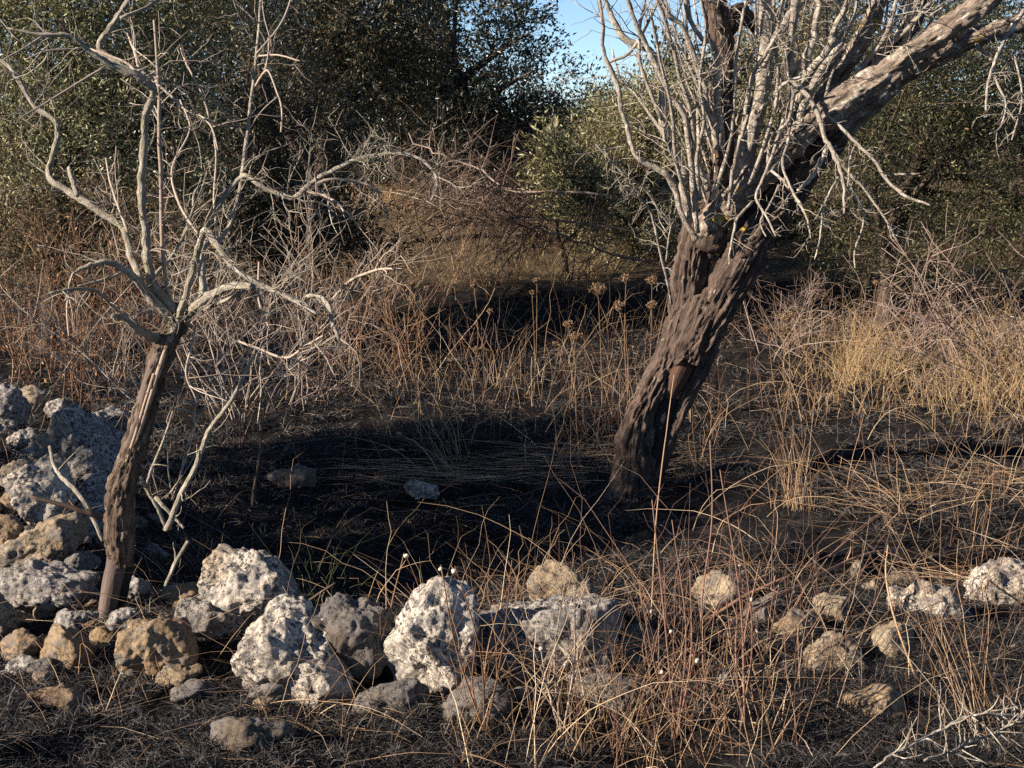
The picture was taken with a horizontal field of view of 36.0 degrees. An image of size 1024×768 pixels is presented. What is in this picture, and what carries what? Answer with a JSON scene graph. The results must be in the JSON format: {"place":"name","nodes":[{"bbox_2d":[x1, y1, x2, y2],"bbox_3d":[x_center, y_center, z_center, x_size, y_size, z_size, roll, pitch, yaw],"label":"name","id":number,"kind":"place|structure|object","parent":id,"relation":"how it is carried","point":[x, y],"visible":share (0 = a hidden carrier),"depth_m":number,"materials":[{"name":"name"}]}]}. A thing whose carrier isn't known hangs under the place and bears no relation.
{"place":"outdoors","nodes":[
{"label":"outdoors","id":0,"kind":"place"},
{"bbox_2d":[302,144,709,335],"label":"clearing grass","id":1,"kind":"structure","parent":0,"point":[658,194],"depth_m":14.23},
{"bbox_2d":[0,121,1023,767],"bbox_3d":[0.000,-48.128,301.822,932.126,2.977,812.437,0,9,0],"label":"ground","id":2,"kind":"structure","parent":0,"point":[686,507],"depth_m":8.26,"materials":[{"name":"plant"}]},
{"bbox_2d":[0,592,19,635],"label":"limestone rock","id":3,"kind":"object","parent":2,"relation":"on","point":[8,614],"visible":0.78,"depth_m":4.97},
{"bbox_2d":[0,514,23,544],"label":"limestone rock","id":4,"kind":"object","parent":2,"relation":"on","point":[11,526],"visible":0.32,"depth_m":5.52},
{"bbox_2d":[0,382,32,433],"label":"limestone rock","id":5,"kind":"object","parent":2,"relation":"on","point":[16,406],"visible":0.76,"depth_m":8.27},
{"bbox_2d":[0,628,43,662],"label":"limestone rock","id":6,"kind":"object","parent":2,"relation":"on","point":[19,641],"visible":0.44,"depth_m":4.81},
{"bbox_2d":[20,385,51,417],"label":"limestone rock","id":7,"kind":"object","parent":2,"relation":"on","point":[35,395],"visible":0.47,"depth_m":8.77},
{"bbox_2d":[0,453,77,526],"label":"limestone rock","id":8,"kind":"object","parent":2,"relation":"on","point":[40,478],"visible":0.77,"depth_m":5.79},
{"bbox_2d":[0,512,90,569],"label":"limestone rock","id":9,"kind":"object","parent":2,"relation":"on","point":[58,537],"visible":0.68,"depth_m":5.38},
{"bbox_2d":[0,558,100,612],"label":"limestone rock","id":10,"kind":"object","parent":2,"relation":"on","point":[15,579],"visible":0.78,"depth_m":5.12,"materials":[{"name":"stone"}]},
{"bbox_2d":[27,683,94,713],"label":"limestone rock","id":11,"kind":"object","parent":2,"relation":"on","point":[60,699],"visible":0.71,"depth_m":4.39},
{"bbox_2d":[0,201,126,387],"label":"dead shrub","id":12,"kind":"object","parent":2,"relation":"on","point":[7,336],"visible":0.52,"depth_m":10.06,"materials":[{"name":"brown plant"}]},
{"bbox_2d":[39,623,94,670],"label":"limestone rock","id":13,"kind":"object","parent":2,"relation":"on","point":[58,640],"visible":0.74,"depth_m":4.75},
{"bbox_2d":[16,402,125,487],"bbox_3d":[-1.774,0.312,6.344,0.434,0.440,0.416,2,9,10],"label":"limestone rock","id":14,"kind":"object","parent":2,"relation":"on","point":[93,439],"visible":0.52,"depth_m":6.27,"materials":[{"name":"stone"}]},
{"bbox_2d":[0,198,141,400],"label":"dead shrub","id":15,"kind":"object","parent":2,"relation":"on","point":[71,326],"visible":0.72,"depth_m":9.53,"materials":[{"name":"brown plant"}]},
{"bbox_2d":[52,608,98,629],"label":"limestone rock","id":16,"kind":"object","parent":2,"relation":"on","point":[65,616],"visible":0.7,"depth_m":4.99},
{"bbox_2d":[48,445,103,540],"bbox_3d":[-1.445,0.361,5.256,0.265,0.293,0.081,7,12,38],"label":"dead stick","id":17,"kind":"object","parent":2,"relation":"on","point":[78,494],"visible":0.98,"depth_m":5.22,"materials":[{"name":"wood"}]},
{"bbox_2d":[62,550,101,570],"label":"limestone rock","id":18,"kind":"object","parent":2,"relation":"on","point":[86,560],"visible":0.44,"depth_m":5.39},
{"bbox_2d":[74,471,107,548],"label":"limestone rock","id":19,"kind":"object","parent":2,"relation":"on","point":[92,490],"visible":0.22,"depth_m":5.90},
{"bbox_2d":[0,593,185,735],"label":"grass tuft","id":20,"kind":"object","parent":2,"relation":"on","point":[91,670],"visible":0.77,"depth_m":4.49,"materials":[{"name":"plant"}]},
{"bbox_2d":[92,404,130,430],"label":"limestone rock","id":21,"kind":"object","parent":2,"relation":"on","point":[116,418],"visible":0.22,"depth_m":8.53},
{"bbox_2d":[0,192,230,426],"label":"dead shrub","id":22,"kind":"object","parent":2,"relation":"on","point":[31,326],"visible":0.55,"depth_m":8.40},
{"bbox_2d":[28,215,218,389],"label":"dead shrub","id":23,"kind":"object","parent":2,"relation":"on","point":[129,292],"visible":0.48,"depth_m":10.06,"materials":[{"name":"grey plant"}]},
{"bbox_2d":[105,607,141,632],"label":"limestone rock","id":24,"kind":"object","parent":2,"relation":"on","point":[123,615],"visible":0.52,"depth_m":4.90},
{"bbox_2d":[0,132,286,362],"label":"bushy tree","id":25,"kind":"object","parent":2,"relation":"on","point":[99,224],"visible":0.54,"depth_m":10.71,"materials":[{"name":"brown plant"}]},
{"bbox_2d":[0,0,288,171],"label":"evergreen tree","id":26,"kind":"object","parent":2,"relation":"on","point":[12,100],"visible":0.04,"depth_m":20.28,"materials":[{"name":"green plant"}]},
{"bbox_2d":[114,617,198,677],"bbox_3d":[-1.048,0.777,4.681,0.241,0.202,0.190,0,9,0],"label":"limestone rock","id":27,"kind":"object","parent":2,"relation":"on","point":[140,641],"visible":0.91,"depth_m":4.61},
{"bbox_2d":[0,0,313,203],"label":"evergreen tree","id":28,"kind":"object","parent":2,"relation":"on","point":[153,151],"visible":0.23,"depth_m":17.74,"materials":[{"name":"green plant"}]},
{"bbox_2d":[0,0,318,352],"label":"bushy tree","id":29,"kind":"object","parent":2,"relation":"on","point":[67,149],"visible":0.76,"depth_m":10.91,"materials":[{"name":"green plant"}]},
{"bbox_2d":[0,203,339,500],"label":"dead shrub","id":30,"kind":"object","parent":2,"relation":"on","point":[119,389],"visible":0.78,"depth_m":6.91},
{"bbox_2d":[155,662,202,687],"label":"limestone rock","id":31,"kind":"object","parent":2,"relation":"on","point":[171,672],"visible":0.83,"depth_m":4.59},
{"bbox_2d":[161,582,199,611],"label":"limestone rock","id":32,"kind":"object","parent":2,"relation":"on","point":[188,589],"visible":0.53,"depth_m":5.09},
{"bbox_2d":[170,678,206,704],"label":"rubble stone","id":33,"kind":"object","parent":2,"relation":"on","point":[191,687],"visible":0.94,"depth_m":4.48,"materials":[{"name":"stone"}]},
{"bbox_2d":[174,596,251,642],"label":"limestone rock","id":34,"kind":"object","parent":2,"relation":"on","point":[198,610],"visible":0.65,"depth_m":4.83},
{"bbox_2d":[163,329,272,530],"bbox_3d":[-0.958,0.155,5.130,0.403,0.693,0.184,0,9,0],"label":"dead stick","id":35,"kind":"object","parent":2,"relation":"on","point":[184,487],"visible":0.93,"depth_m":5.14,"materials":[{"name":"wood"}]},
{"bbox_2d":[178,322,293,449],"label":"dead shrub","id":36,"kind":"object","parent":2,"relation":"on","point":[236,429],"visible":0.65,"depth_m":7.98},
{"bbox_2d":[73,117,403,404],"bbox_3d":[-1.475,-0.732,9.509,2.207,1.729,1.424,-8,12,-42],"label":"dead shrub","id":37,"kind":"object","parent":2,"relation":"on","point":[200,208],"visible":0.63,"depth_m":9.22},
{"bbox_2d":[116,199,374,429],"bbox_3d":[-1.440,-0.373,8.657,1.675,1.278,1.191,5,10,27],"label":"dead shrub","id":38,"kind":"object","parent":2,"relation":"on","point":[231,351],"visible":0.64,"depth_m":8.68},
{"bbox_2d":[0,0,493,644],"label":"dead tree","id":39,"kind":"object","parent":2,"relation":"on","point":[120,500],"visible":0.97,"depth_m":4.81,"materials":[{"name":"wood"}]},
{"bbox_2d":[30,487,102,519],"bbox_3d":[-1.456,0.394,5.177,0.233,0.107,0.084,-1,9,-7],"label":"dead stick","id":40,"kind":"object","parent":39,"relation":"attached to","point":[93,514],"visible":0.94,"depth_m":5.14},
{"bbox_2d":[197,543,299,623],"bbox_3d":[-0.823,0.647,4.954,0.315,0.288,0.280,0,9,0],"label":"limestone rock","id":41,"kind":"object","parent":2,"relation":"on","point":[225,568],"visible":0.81,"depth_m":4.86,"materials":[{"name":"stone"}]},
{"bbox_2d":[210,716,294,754],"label":"limestone rock","id":42,"kind":"object","parent":2,"relation":"on","point":[239,727],"visible":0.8,"depth_m":4.08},
{"bbox_2d":[249,682,290,703],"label":"rubble stone","id":43,"kind":"object","parent":2,"relation":"on","point":[278,689],"visible":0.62,"depth_m":4.45,"materials":[{"name":"stone"}]},
{"bbox_2d":[155,0,403,327],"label":"bushy tree","id":44,"kind":"object","parent":2,"relation":"on","point":[263,141],"visible":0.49,"depth_m":12.11,"materials":[{"name":"green plant"}]},
{"bbox_2d":[157,163,420,329],"bbox_3d":[-1.751,-0.996,12.100,2.111,1.428,1.487,0,9,0],"label":"bushy tree","id":45,"kind":"object","parent":2,"relation":"on","point":[277,255],"visible":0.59,"depth_m":11.97,"materials":[{"name":"brown plant"}]},
{"bbox_2d":[264,463,316,490],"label":"limestone rock","id":46,"kind":"object","parent":2,"relation":"on","point":[302,476],"visible":0.99,"depth_m":7.44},
{"bbox_2d":[230,593,357,715],"bbox_3d":[-0.618,0.805,4.585,0.358,0.401,0.347,0,9,0],"label":"limestone rock","id":47,"kind":"object","parent":2,"relation":"on","point":[270,643],"visible":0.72,"depth_m":4.45,"materials":[{"name":"stone"}]},
{"bbox_2d":[136,154,464,412],"bbox_3d":[-1.388,-0.562,8.973,1.658,1.504,1.577,-7,11,-36],"label":"dead shrub","id":48,"kind":"object","parent":2,"relation":"on","point":[306,319],"visible":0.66,"depth_m":9.01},
{"bbox_2d":[194,623,423,767],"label":"grass tuft","id":49,"kind":"object","parent":2,"relation":"on","point":[334,712],"visible":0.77,"depth_m":4.29,"materials":[{"name":"plant"}]},
{"bbox_2d":[237,523,393,603],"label":"grass tuft","id":50,"kind":"object","parent":2,"relation":"on","point":[329,581],"visible":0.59,"depth_m":4.96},
{"bbox_2d":[232,253,409,405],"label":"dead shrub","id":51,"kind":"object","parent":2,"relation":"on","point":[329,388],"visible":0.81,"depth_m":9.14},
{"bbox_2d":[173,0,482,246],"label":"evergreen tree","id":52,"kind":"object","parent":2,"relation":"on","point":[336,19],"visible":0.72,"depth_m":14.79,"materials":[{"name":"green plant"}]},
{"bbox_2d":[161,0,523,169],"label":"evergreen tree","id":53,"kind":"object","parent":2,"relation":"on","point":[349,130],"visible":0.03,"depth_m":22.16,"materials":[{"name":"green plant"}]},
{"bbox_2d":[309,592,394,689],"bbox_3d":[-0.480,0.780,4.622,0.286,0.342,0.250,0,9,0],"label":"limestone rock","id":54,"kind":"object","parent":2,"relation":"on","point":[356,643],"visible":0.58,"depth_m":4.52,"materials":[{"name":"stone"}]},
{"bbox_2d":[269,205,478,372],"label":"dead shrub","id":55,"kind":"object","parent":2,"relation":"on","point":[342,319],"visible":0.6,"depth_m":10.56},
{"bbox_2d":[351,678,429,717],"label":"limestone rock","id":56,"kind":"object","parent":2,"relation":"on","point":[396,691],"visible":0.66,"depth_m":4.37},
{"bbox_2d":[309,240,494,382],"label":"dead shrub","id":57,"kind":"object","parent":2,"relation":"on","point":[392,332],"visible":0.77,"depth_m":10.39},
{"bbox_2d":[403,479,439,499],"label":"limestone rock","id":58,"kind":"object","parent":2,"relation":"on","point":[424,490],"visible":0.98,"depth_m":7.42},
{"bbox_2d":[375,368,477,470],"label":"grass tuft","id":59,"kind":"object","parent":2,"relation":"on","point":[455,449],"visible":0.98,"depth_m":7.93,"materials":[{"name":"plant"}]},
{"bbox_2d":[383,575,479,695],"bbox_3d":[-0.233,0.764,4.568,0.315,0.425,0.280,4,10,26],"label":"limestone rock","id":60,"kind":"object","parent":2,"relation":"on","point":[424,610],"visible":0.67,"depth_m":4.49,"materials":[{"name":"stone"}]},
{"bbox_2d":[315,0,578,208],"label":"evergreen tree","id":61,"kind":"object","parent":2,"relation":"on","point":[494,107],"visible":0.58,"depth_m":17.04,"materials":[{"name":"green plant"}]},
{"bbox_2d":[352,86,548,235],"bbox_3d":[-0.582,-2.280,16.482,2.225,2.007,2.232,-5,10,-28],"label":"brush pile","id":62,"kind":"object","parent":2,"relation":"on","point":[402,185],"visible":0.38,"depth_m":16.52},
{"bbox_2d":[345,96,576,303],"bbox_3d":[-0.434,-1.536,13.806,2.186,1.981,1.411,-6,11,-35],"label":"fallen branch","id":63,"kind":"object","parent":2,"relation":"on","point":[440,218],"visible":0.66,"depth_m":13.65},
{"bbox_2d":[361,503,586,601],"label":"grass tuft","id":64,"kind":"object","parent":2,"relation":"on","point":[495,574],"visible":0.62,"depth_m":5.40,"materials":[{"name":"plant"}]},
{"bbox_2d":[440,676,514,724],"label":"limestone rock","id":65,"kind":"object","parent":2,"relation":"on","point":[504,707],"visible":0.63,"depth_m":4.33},
{"bbox_2d":[428,561,537,732],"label":"seed ball weed","id":66,"kind":"object","parent":2,"relation":"on","point":[453,571],"visible":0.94,"depth_m":4.22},
{"bbox_2d":[354,92,616,280],"bbox_3d":[-0.253,-1.676,14.002,2.443,1.834,1.624,7,11,35],"label":"fallen branch","id":67,"kind":"object","parent":2,"relation":"on","point":[527,191],"visible":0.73,"depth_m":13.83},
{"bbox_2d":[340,45,634,159],"bbox_3d":[-0.280,-4.595,26.568,5.676,2.688,3.306,0,9,0],"label":"evergreen tree","id":68,"kind":"object","parent":2,"relation":"on","point":[557,85],"visible":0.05,"depth_m":26.20,"materials":[{"name":"green plant"}]},
{"bbox_2d":[347,151,639,298],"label":"fallen branch","id":69,"kind":"object","parent":2,"relation":"on","point":[476,221],"visible":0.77,"depth_m":13.48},
{"bbox_2d":[345,107,650,316],"bbox_3d":[-0.248,-1.389,13.563,2.905,1.973,1.530,1,9,7],"label":"fallen branch","id":70,"kind":"object","parent":2,"relation":"on","point":[533,228],"visible":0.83,"depth_m":13.36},
{"bbox_2d":[0,272,1023,767],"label":"dry grass","id":71,"kind":"structure","parent":2,"relation":"on","point":[588,694],"depth_m":5.04,"materials":[{"name":"plant"}]},
{"bbox_2d":[0,265,1023,767],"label":"dry stems","id":72,"kind":"object","parent":2,"relation":"on","point":[684,549],"visible":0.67,"depth_m":4.82,"materials":[{"name":"plant"}]},
{"bbox_2d":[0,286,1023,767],"bbox_3d":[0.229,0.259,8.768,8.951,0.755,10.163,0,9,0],"label":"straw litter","id":73,"kind":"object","parent":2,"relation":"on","point":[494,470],"visible":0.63,"depth_m":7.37,"materials":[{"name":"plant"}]},
{"bbox_2d":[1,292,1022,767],"bbox_3d":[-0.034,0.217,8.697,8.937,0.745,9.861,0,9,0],"label":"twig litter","id":74,"kind":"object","parent":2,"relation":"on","point":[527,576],"visible":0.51,"depth_m":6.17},
{"bbox_2d":[0,141,1023,346],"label":"undergrowth","id":75,"kind":"object","parent":2,"relation":"on","point":[746,327],"visible":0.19,"depth_m":13.16,"materials":[{"name":"plant"}]},
{"bbox_2d":[410,56,657,261],"bbox_3d":[0.261,-1.996,15.576,2.484,2.509,2.667,2,9,11],"label":"brush pile","id":76,"kind":"object","parent":2,"relation":"on","point":[528,212],"visible":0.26,"depth_m":15.56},
{"bbox_2d":[476,593,623,691],"bbox_3d":[0.097,0.774,4.751,0.469,0.316,0.386,0,9,0],"label":"limestone rock","id":77,"kind":"object","parent":2,"relation":"on","point":[606,605],"visible":0.62,"depth_m":4.60,"materials":[{"name":"stone"}]},
{"bbox_2d":[509,567,599,739],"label":"seed ball weed","id":78,"kind":"object","parent":2,"relation":"on","point":[540,648],"visible":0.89,"depth_m":4.30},
{"bbox_2d":[526,559,595,601],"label":"limestone rock","id":79,"kind":"object","parent":2,"relation":"on","point":[551,572],"visible":0.5,"depth_m":5.03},
{"bbox_2d":[511,105,642,279],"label":"olive bush","id":80,"kind":"object","parent":2,"relation":"on","point":[557,170],"visible":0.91,"depth_m":13.82,"materials":[{"name":"green plant"}]},
{"bbox_2d":[452,568,728,766],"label":"grass tuft","id":81,"kind":"object","parent":2,"relation":"on","point":[622,722],"visible":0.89,"depth_m":4.24,"materials":[{"name":"plant"}]},
{"bbox_2d":[573,670,655,718],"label":"limestone rock","id":82,"kind":"object","parent":2,"relation":"on","point":[597,694],"visible":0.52,"depth_m":4.51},
{"bbox_2d":[614,623,671,678],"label":"limestone rock","id":83,"kind":"object","parent":2,"relation":"on","point":[635,630],"visible":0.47,"depth_m":4.67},
{"bbox_2d":[526,53,786,270],"bbox_3d":[1.408,-2.036,14.980,2.578,2.176,1.718,0,9,0],"label":"olive bush","id":84,"kind":"object","parent":2,"relation":"on","point":[619,139],"visible":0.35,"depth_m":14.85,"materials":[{"name":"green plant"}]},
{"bbox_2d":[623,484,730,740],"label":"seed ball weed","id":85,"kind":"object","parent":2,"relation":"on","point":[676,727],"visible":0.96,"depth_m":4.23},
{"bbox_2d":[598,541,764,767],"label":"grass tuft","id":86,"kind":"object","parent":2,"relation":"on","point":[669,694],"visible":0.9,"depth_m":4.17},
{"bbox_2d":[600,24,785,167],"bbox_3d":[2.641,-3.698,21.608,3.009,2.527,3.235,0,9,0],"label":"evergreen tree","id":87,"kind":"object","parent":2,"relation":"on","point":[668,65],"visible":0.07,"depth_m":21.20,"materials":[{"name":"green plant"}]},
{"bbox_2d":[691,570,751,610],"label":"limestone rock","id":88,"kind":"object","parent":2,"relation":"on","point":[716,592],"visible":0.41,"depth_m":5.32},
{"bbox_2d":[715,462,777,728],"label":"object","id":89,"kind":"object","parent":2,"relation":"on","point":[744,709],"visible":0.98,"depth_m":4.18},
{"bbox_2d":[742,592,783,625],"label":"limestone rock","id":90,"kind":"object","parent":2,"relation":"on","point":[763,610],"visible":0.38,"depth_m":5.15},
{"bbox_2d":[763,311,795,431],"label":"seed head plant","id":91,"kind":"object","parent":2,"relation":"on","point":[786,317],"visible":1,"depth_m":8.77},
{"bbox_2d":[712,397,855,513],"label":"grass tuft","id":92,"kind":"object","parent":2,"relation":"on","point":[796,492],"visible":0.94,"depth_m":6.75,"materials":[{"name":"plant"}]},
{"bbox_2d":[670,0,911,295],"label":"bushy tree","id":93,"kind":"object","parent":2,"relation":"on","point":[789,235],"visible":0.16,"depth_m":13.41,"materials":[{"name":"green plant"}]},
{"bbox_2d":[559,0,1023,501],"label":"leaning tree","id":94,"kind":"object","parent":2,"relation":"on","point":[761,197],"visible":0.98,"depth_m":6.96,"materials":[{"name":"brown plant"}]},
{"bbox_2d":[772,608,822,638],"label":"limestone rock","id":95,"kind":"object","parent":2,"relation":"on","point":[795,612],"visible":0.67,"depth_m":5.05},
{"bbox_2d":[698,547,905,651],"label":"dry stem","id":96,"kind":"object","parent":2,"relation":"on","point":[803,583],"visible":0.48,"depth_m":5.00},
{"bbox_2d":[710,247,895,364],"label":"dead shrub","id":97,"kind":"object","parent":2,"relation":"on","point":[795,322],"visible":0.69,"depth_m":11.21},
{"bbox_2d":[705,0,923,169],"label":"evergreen tree","id":98,"kind":"object","parent":2,"relation":"on","point":[783,75],"visible":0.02,"depth_m":23.14,"materials":[{"name":"green plant"}]},
{"bbox_2d":[802,630,867,677],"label":"limestone rock","id":99,"kind":"object","parent":2,"relation":"on","point":[846,655],"visible":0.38,"depth_m":4.80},
{"bbox_2d":[812,592,860,623],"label":"limestone rock","id":100,"kind":"object","parent":2,"relation":"on","point":[831,606],"visible":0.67,"depth_m":5.14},
{"bbox_2d":[842,683,908,722],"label":"limestone rock","id":101,"kind":"object","parent":2,"relation":"on","point":[884,696],"visible":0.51,"depth_m":4.39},
{"bbox_2d":[741,277,1023,417],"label":"yellow grass","id":102,"kind":"structure","parent":2,"relation":"on","point":[850,368],"depth_m":10.07,"materials":[{"name":"plant"}]},
{"bbox_2d":[755,0,1023,331],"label":"bushy tree","id":103,"kind":"object","parent":2,"relation":"on","point":[925,153],"visible":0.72,"depth_m":12.33,"materials":[{"name":"green plant"}]},
{"bbox_2d":[871,620,914,663],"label":"limestone rock","id":104,"kind":"object","parent":2,"relation":"on","point":[891,631],"visible":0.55,"depth_m":4.89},
{"bbox_2d":[786,489,1015,741],"bbox_3d":[1.054,0.645,4.277,0.509,0.695,0.527,-9,13,-43],"label":"grass tuft","id":105,"kind":"object","parent":2,"relation":"on","point":[960,691],"visible":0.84,"depth_m":4.29,"materials":[{"name":"plant"}]},
{"bbox_2d":[779,0,1023,172],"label":"evergreen tree","id":106,"kind":"object","parent":2,"relation":"on","point":[1011,43],"visible":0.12,"depth_m":22.11,"materials":[{"name":"green plant"}]},
{"bbox_2d":[781,224,1023,387],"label":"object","id":107,"kind":"object","parent":2,"relation":"on","point":[986,321],"visible":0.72,"depth_m":10.68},
{"bbox_2d":[833,205,1023,403],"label":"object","id":108,"kind":"object","parent":2,"relation":"on","point":[952,329],"visible":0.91,"depth_m":10.00,"materials":[{"name":"plant"}]},
{"bbox_2d":[886,579,972,626],"bbox_3d":[1.377,0.754,5.206,0.295,0.231,0.224,0,9,0],"label":"limestone rock","id":109,"kind":"object","parent":2,"relation":"on","point":[938,589],"visible":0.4,"depth_m":5.16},
{"bbox_2d":[873,674,1023,767],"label":"fallen branch","id":110,"kind":"object","parent":2,"relation":"on","point":[998,732],"visible":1,"depth_m":3.90,"materials":[{"name":"wood"}]},
{"bbox_2d":[920,351,1023,438],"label":"grass tuft","id":111,"kind":"object","parent":2,"relation":"on","point":[980,407],"visible":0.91,"depth_m":8.41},
{"bbox_2d":[963,557,1023,606],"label":"limestone rock","id":112,"kind":"object","parent":2,"relation":"on","point":[1013,582],"visible":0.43,"depth_m":5.43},
{"bbox_2d":[0,0,1023,120],"label":"sky","id":113,"kind":"structure","parent":0,"point":[572,13],"materials":[{"name":"blue"}]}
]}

